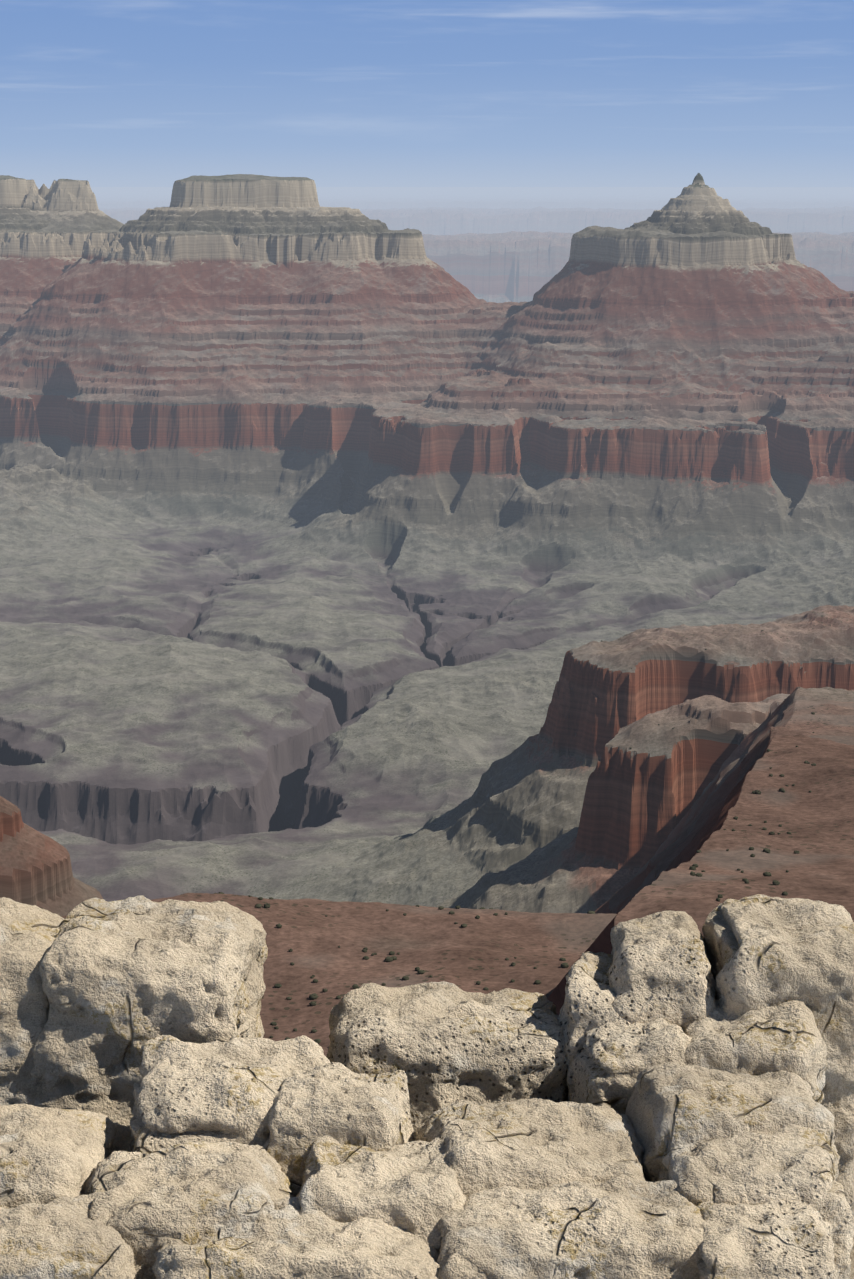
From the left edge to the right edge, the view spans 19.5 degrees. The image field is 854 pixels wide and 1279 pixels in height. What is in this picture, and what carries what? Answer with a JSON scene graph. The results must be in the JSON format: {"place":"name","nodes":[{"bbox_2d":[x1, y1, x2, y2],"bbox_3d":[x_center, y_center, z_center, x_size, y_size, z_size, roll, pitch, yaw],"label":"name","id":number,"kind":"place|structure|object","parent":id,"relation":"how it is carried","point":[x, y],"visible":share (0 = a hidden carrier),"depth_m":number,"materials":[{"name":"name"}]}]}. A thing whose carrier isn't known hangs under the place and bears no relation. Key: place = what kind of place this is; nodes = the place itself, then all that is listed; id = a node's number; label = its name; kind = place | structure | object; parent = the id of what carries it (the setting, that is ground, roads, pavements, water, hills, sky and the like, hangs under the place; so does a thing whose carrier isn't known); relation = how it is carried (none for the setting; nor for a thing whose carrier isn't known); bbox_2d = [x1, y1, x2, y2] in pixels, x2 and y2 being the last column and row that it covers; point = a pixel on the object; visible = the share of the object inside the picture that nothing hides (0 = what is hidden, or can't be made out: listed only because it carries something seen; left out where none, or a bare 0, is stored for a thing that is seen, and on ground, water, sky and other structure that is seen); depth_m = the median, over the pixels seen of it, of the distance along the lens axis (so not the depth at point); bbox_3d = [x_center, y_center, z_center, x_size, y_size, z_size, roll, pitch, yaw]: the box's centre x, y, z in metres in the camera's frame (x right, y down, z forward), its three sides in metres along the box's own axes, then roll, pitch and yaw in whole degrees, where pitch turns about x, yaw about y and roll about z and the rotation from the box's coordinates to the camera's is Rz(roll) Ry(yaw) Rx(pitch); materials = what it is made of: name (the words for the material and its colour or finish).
{"place":"outdoors","nodes":[
{"label":"outdoors","id":0,"kind":"place"},
{"bbox_2d":[0,173,853,1056],"bbox_3d":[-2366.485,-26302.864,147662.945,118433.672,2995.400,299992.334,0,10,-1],"label":"canyon terrain","id":1,"kind":"structure","parent":0,"point":[368,555],"depth_m":6442.24,"materials":[{"name":"grey stone"}]},
{"bbox_2d":[0,894,853,1278],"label":"rocks","id":2,"kind":"object","parent":1,"relation":"on","point":[666,1096],"visible":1,"depth_m":4.46,"materials":[{"name":"stone"}]},
{"bbox_2d":[214,630,815,1043],"bbox_3d":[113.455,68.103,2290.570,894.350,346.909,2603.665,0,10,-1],"label":"scrub","id":3,"kind":"object","parent":1,"relation":"on","point":[563,965],"visible":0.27,"depth_m":1217.71,"materials":[{"name":"green plant"}]},
{"bbox_2d":[850,1236,853,1278],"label":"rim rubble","id":4,"kind":"object","parent":1,"relation":"on","point":[852,1264],"depth_m":4.67,"materials":[{"name":"stone"}]},
{"bbox_2d":[0,0,853,186],"label":"sky","id":5,"kind":"structure","parent":0,"point":[103,93],"materials":[{"name":"blue"}]}
]}

